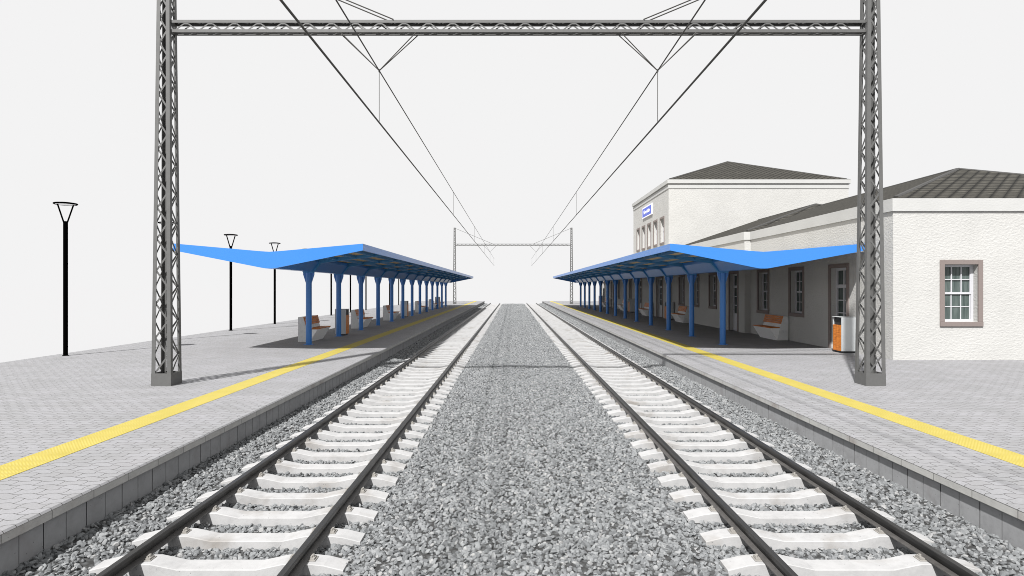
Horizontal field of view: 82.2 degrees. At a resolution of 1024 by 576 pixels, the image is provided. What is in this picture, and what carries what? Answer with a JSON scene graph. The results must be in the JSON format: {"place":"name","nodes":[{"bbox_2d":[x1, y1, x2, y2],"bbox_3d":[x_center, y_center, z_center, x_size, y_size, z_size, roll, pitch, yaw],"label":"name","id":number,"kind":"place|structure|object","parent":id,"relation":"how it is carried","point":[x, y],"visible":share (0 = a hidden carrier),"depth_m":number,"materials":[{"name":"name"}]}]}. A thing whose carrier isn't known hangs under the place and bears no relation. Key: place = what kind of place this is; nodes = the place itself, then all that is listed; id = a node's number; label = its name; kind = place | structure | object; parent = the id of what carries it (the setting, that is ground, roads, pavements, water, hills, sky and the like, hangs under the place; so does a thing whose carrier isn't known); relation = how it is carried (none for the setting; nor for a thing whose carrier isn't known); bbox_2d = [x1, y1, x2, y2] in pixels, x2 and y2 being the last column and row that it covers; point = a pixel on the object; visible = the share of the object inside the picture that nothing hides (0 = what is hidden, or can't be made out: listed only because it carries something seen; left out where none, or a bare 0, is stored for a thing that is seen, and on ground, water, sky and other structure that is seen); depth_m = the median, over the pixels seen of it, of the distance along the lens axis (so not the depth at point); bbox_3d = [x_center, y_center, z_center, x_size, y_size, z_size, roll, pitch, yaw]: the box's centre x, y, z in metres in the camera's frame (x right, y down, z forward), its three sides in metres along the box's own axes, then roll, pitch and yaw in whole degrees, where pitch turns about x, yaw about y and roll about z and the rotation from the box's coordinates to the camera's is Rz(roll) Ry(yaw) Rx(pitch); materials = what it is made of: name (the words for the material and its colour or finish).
{"place":"outdoors","nodes":[
{"label":"outdoors","id":0,"kind":"place"},
{"bbox_2d":[0,244,484,575],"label":"platform","id":1,"kind":"structure","parent":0,"point":[89,437],"depth_m":11.68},
{"bbox_2d":[53,202,77,355],"bbox_3d":[-13.850,-0.280,18.200,0.640,4.760,0.640,0,0,-38],"label":"street lamp","id":2,"kind":"object","parent":1,"relation":"on","point":[65,288],"visible":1,"depth_m":18.15,"materials":[{"name":"black metal"}]},
{"bbox_2d":[224,234,237,330],"bbox_3d":[-13.850,-0.280,28.900,0.640,4.760,0.640,0,0,-38],"label":"street lamp","id":3,"kind":"object","parent":1,"relation":"on","point":[230,294],"visible":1,"depth_m":28.86,"materials":[{"name":"black metal"}]},
{"bbox_2d":[269,242,280,323],"bbox_3d":[-13.850,-0.280,34.250,0.640,4.760,0.640,0,0,-38],"label":"street lamp","id":4,"kind":"object","parent":1,"relation":"on","point":[271,243],"visible":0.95,"depth_m":34.19,"materials":[{"name":"black metal"}]},
{"bbox_2d":[298,315,330,341],"bbox_3d":[-7.933,1.611,23.610,0.774,0.977,1.640,0,0,0],"label":"platform bench","id":5,"kind":"object","parent":1,"relation":"on","point":[319,332],"visible":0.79,"depth_m":22.93,"materials":[{"name":"concrete"}]},
{"bbox_2d":[330,274,331,314],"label":"street lamp","id":6,"kind":"object","parent":1,"relation":"on","point":[330,294],"visible":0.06,"depth_m":44.90,"materials":[{"name":"black metal"}]},
{"bbox_2d":[335,309,348,334],"bbox_3d":[-7.580,1.518,26.200,0.508,1.165,0.538,0,0,0],"label":"litter bin","id":7,"kind":"object","parent":1,"relation":"on","point":[344,321],"visible":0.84,"depth_m":25.93,"materials":[{"name":"grey wood"}]},
{"bbox_2d":[349,275,350,312],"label":"street lamp","id":8,"kind":"object","parent":1,"relation":"on","point":[350,294],"visible":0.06,"depth_m":50.24,"materials":[{"name":"black metal"}]},
{"bbox_2d":[351,309,372,328],"bbox_3d":[-7.933,1.611,31.110,0.774,0.977,1.640,0,0,0],"label":"platform bench","id":9,"kind":"object","parent":1,"relation":"on","point":[355,319],"visible":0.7,"depth_m":30.30,"materials":[{"name":"white concrete"}]},
{"bbox_2d":[365,276,366,309],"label":"street lamp","id":10,"kind":"object","parent":1,"relation":"on","point":[365,292],"visible":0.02,"depth_m":55.61,"materials":[{"name":"black metal"}]},
{"bbox_2d":[383,305,399,320],"bbox_3d":[-7.933,1.611,38.610,0.774,0.977,1.640,0,0,0],"label":"platform bench","id":11,"kind":"object","parent":1,"relation":"on","point":[386,312],"visible":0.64,"depth_m":37.80,"materials":[{"name":"white concrete"}]},
{"bbox_2d":[400,301,408,316],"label":"litter bin","id":12,"kind":"object","parent":1,"relation":"on","point":[406,309],"visible":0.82,"depth_m":42.14,"materials":[{"name":"grey wood"}]},
{"bbox_2d":[415,301,425,311],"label":"platform bench","id":13,"kind":"object","parent":1,"relation":"on","point":[417,307],"visible":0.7,"depth_m":50.30,"materials":[{"name":"white concrete"}]},
{"bbox_2d":[429,299,436,308],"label":"platform bench","id":14,"kind":"object","parent":1,"relation":"on","point":[434,305],"visible":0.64,"depth_m":58.50,"materials":[{"name":"white concrete"}]},
{"bbox_2d":[453,228,572,303],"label":"catenary portal","id":15,"kind":"object","parent":1,"relation":"on","point":[530,245],"visible":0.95,"depth_m":76.78,"materials":[{"name":"grey metal"}]},
{"bbox_2d":[151,0,885,385],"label":"catenary portal","id":16,"kind":"object","parent":1,"relation":"on","point":[169,24],"visible":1,"depth_m":12.69,"materials":[{"name":"grey metal"}]},
{"bbox_2d":[279,0,491,262],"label":"overhead line","id":17,"kind":"object","parent":16,"relation":"hanging from","point":[315,43],"visible":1,"depth_m":12.09,"materials":[{"name":"metal"}]},
{"bbox_2d":[532,0,766,263],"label":"overhead line","id":18,"kind":"object","parent":16,"relation":"hanging from","point":[726,44],"visible":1,"depth_m":11.92,"materials":[{"name":"metal"}]},
{"bbox_2d":[0,288,598,362],"bbox_3d":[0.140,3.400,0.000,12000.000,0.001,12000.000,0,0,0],"label":"ground","id":19,"kind":"structure","parent":0,"point":[31,322],"depth_m":97.30,"materials":[{"name":"white"}]},
{"bbox_2d":[0,0,1023,287],"label":"sky","id":20,"kind":"structure","parent":0,"point":[275,145],"materials":[{"name":"white"}]},
{"bbox_2d":[1,303,1023,575],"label":"ballast","id":21,"kind":"structure","parent":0,"point":[525,461],"depth_m":7.17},
{"bbox_2d":[89,303,501,575],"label":"railway track","id":22,"kind":"structure","parent":21,"relation":"on","point":[449,352],"depth_m":7.70,"materials":[{"name":"concrete"}]},
{"bbox_2d":[525,303,981,575],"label":"railway track","id":23,"kind":"structure","parent":21,"relation":"on","point":[595,362],"depth_m":7.70,"materials":[{"name":"concrete"}]},
{"bbox_2d":[542,244,1023,548],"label":"platform","id":24,"kind":"structure","parent":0,"point":[948,435],"depth_m":12.25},
{"bbox_2d":[602,298,609,306],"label":"platform bench","id":25,"kind":"object","parent":24,"relation":"on","point":[604,304],"visible":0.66,"depth_m":64.60,"materials":[{"name":"white concrete"}]},
{"bbox_2d":[618,300,627,310],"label":"platform bench","id":26,"kind":"object","parent":24,"relation":"on","point":[621,307],"visible":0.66,"depth_m":54.24,"materials":[{"name":"white concrete"}]},
{"bbox_2d":[628,299,634,311],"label":"litter bin","id":27,"kind":"object","parent":24,"relation":"on","point":[631,305],"visible":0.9,"depth_m":50.44,"materials":[{"name":"grey concrete"}]},
{"bbox_2d":[638,303,648,315],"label":"platform bench","id":28,"kind":"object","parent":24,"relation":"on","point":[644,311],"visible":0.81,"depth_m":44.36,"materials":[{"name":"white concrete"}]},
{"bbox_2d":[664,302,673,319],"bbox_3d":[10.500,1.518,39.250,0.508,1.165,0.538,0,0,0],"label":"litter bin","id":29,"kind":"object","parent":24,"relation":"on","point":[672,308],"visible":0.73,"depth_m":38.98,"materials":[{"name":"orange wood"}]},
{"bbox_2d":[671,306,688,322],"bbox_3d":[10.393,1.611,36.210,0.774,0.977,1.640,0,0,0],"label":"platform bench","id":30,"kind":"object","parent":24,"relation":"on","point":[682,315],"visible":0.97,"depth_m":35.55,"materials":[{"name":"white concrete"}]},
{"bbox_2d":[753,314,788,339],"bbox_3d":[10.693,1.611,24.310,0.774,0.977,1.640,0,0,0],"label":"platform bench","id":31,"kind":"object","parent":24,"relation":"on","point":[774,327],"visible":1,"depth_m":23.73,"materials":[{"name":"concrete"}]},
{"bbox_2d":[602,161,1023,359],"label":"station building","id":32,"kind":"structure","parent":24,"relation":"on","point":[954,263],"depth_m":20.10,"materials":[{"name":"white paint"}]},
{"bbox_2d":[629,279,631,298],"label":"window","id":33,"kind":"structure","parent":32,"relation":"in","point":[629,279],"depth_m":53.50,"materials":[{"name":"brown stone"}]},
{"bbox_2d":[636,227,639,251],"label":"window","id":34,"kind":"structure","parent":32,"relation":"in","point":[639,227],"depth_m":49.19,"materials":[{"name":"white stone"}]},
{"bbox_2d":[640,278,641,312],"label":"door","id":35,"kind":"structure","parent":32,"relation":"in","point":[640,278],"depth_m":48.25,"materials":[{"name":"white stone"}]},
{"bbox_2d":[641,225,644,249],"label":"window","id":36,"kind":"structure","parent":32,"relation":"in","point":[644,225],"depth_m":47.69,"materials":[{"name":"white stone"}]},
{"bbox_2d":[642,203,652,218],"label":"station sign","id":37,"kind":"object","parent":32,"relation":"attached to","point":[647,211],"visible":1,"depth_m":45.46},
{"bbox_2d":[647,222,650,248],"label":"window","id":38,"kind":"structure","parent":32,"relation":"in","point":[650,222],"depth_m":45.13,"materials":[{"name":"white stone"}]},
{"bbox_2d":[653,219,657,246],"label":"window","id":39,"kind":"structure","parent":32,"relation":"in","point":[656,220],"depth_m":43.76,"materials":[{"name":"white stone"}]},
{"bbox_2d":[656,276,662,317],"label":"door","id":40,"kind":"structure","parent":32,"relation":"in","point":[660,280],"depth_m":42.62,"materials":[{"name":"white stone"}]},
{"bbox_2d":[659,216,664,244],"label":"window","id":41,"kind":"structure","parent":32,"relation":"in","point":[663,242],"depth_m":41.47,"materials":[{"name":"white stone"}]},
{"bbox_2d":[678,275,684,305],"bbox_3d":[10.917,0.150,37.400,0.277,1.940,1.250,0,0,0],"label":"window","id":42,"kind":"structure","parent":32,"relation":"in","point":[683,276],"depth_m":37.82,"materials":[{"name":"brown stone"}]},
{"bbox_2d":[694,274,698,306],"bbox_3d":[10.917,0.150,34.500,0.277,1.940,1.250,0,0,0],"label":"window","id":43,"kind":"structure","parent":32,"relation":"in","point":[697,278],"depth_m":34.90,"materials":[{"name":"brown stone"}]},
{"bbox_2d":[708,272,716,308],"bbox_3d":[10.917,0.150,31.600,0.277,1.940,1.250,0,0,0],"label":"window","id":44,"kind":"structure","parent":32,"relation":"in","point":[714,274],"depth_m":31.98,"materials":[{"name":"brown stone"}]},
{"bbox_2d":[728,271,738,331],"bbox_3d":[10.923,0.640,28.650,0.265,2.919,1.250,0,0,0],"label":"door","id":45,"kind":"structure","parent":32,"relation":"in","point":[735,273],"depth_m":28.97,"materials":[{"name":"brown stone"}]},
{"bbox_2d":[756,269,768,313],"bbox_3d":[11.207,0.150,25.950,0.277,1.940,1.250,0,0,0],"label":"window","id":46,"kind":"structure","parent":32,"relation":"in","point":[765,276],"depth_m":26.21,"materials":[{"name":"brown stone"}]},
{"bbox_2d":[788,266,803,316],"bbox_3d":[11.207,0.150,22.920,0.277,1.940,1.250,0,0,0],"label":"window","id":47,"kind":"structure","parent":32,"relation":"in","point":[799,275],"depth_m":23.19,"materials":[{"name":"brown stone"}]},
{"bbox_2d":[828,263,848,347],"bbox_3d":[11.213,0.640,19.950,0.265,2.919,1.250,0,0,0],"label":"door","id":48,"kind":"structure","parent":32,"relation":"in","point":[842,273],"depth_m":20.23,"materials":[{"name":"brown stone"}]},
{"bbox_2d":[940,260,983,326],"bbox_3d":[13.090,0.150,17.197,1.250,1.940,0.277,0,0,0],"label":"window","id":49,"kind":"structure","parent":32,"relation":"in","point":[956,278],"depth_m":17.28,"materials":[{"name":"white stone"}]},
{"bbox_2d":[832,316,855,352],"bbox_3d":[10.840,1.518,19.150,0.508,1.165,0.538,0,0,0],"label":"litter bin","id":50,"kind":"object","parent":24,"relation":"on","point":[844,330],"visible":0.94,"depth_m":18.89,"materials":[{"name":"orange wood"}]}
]}

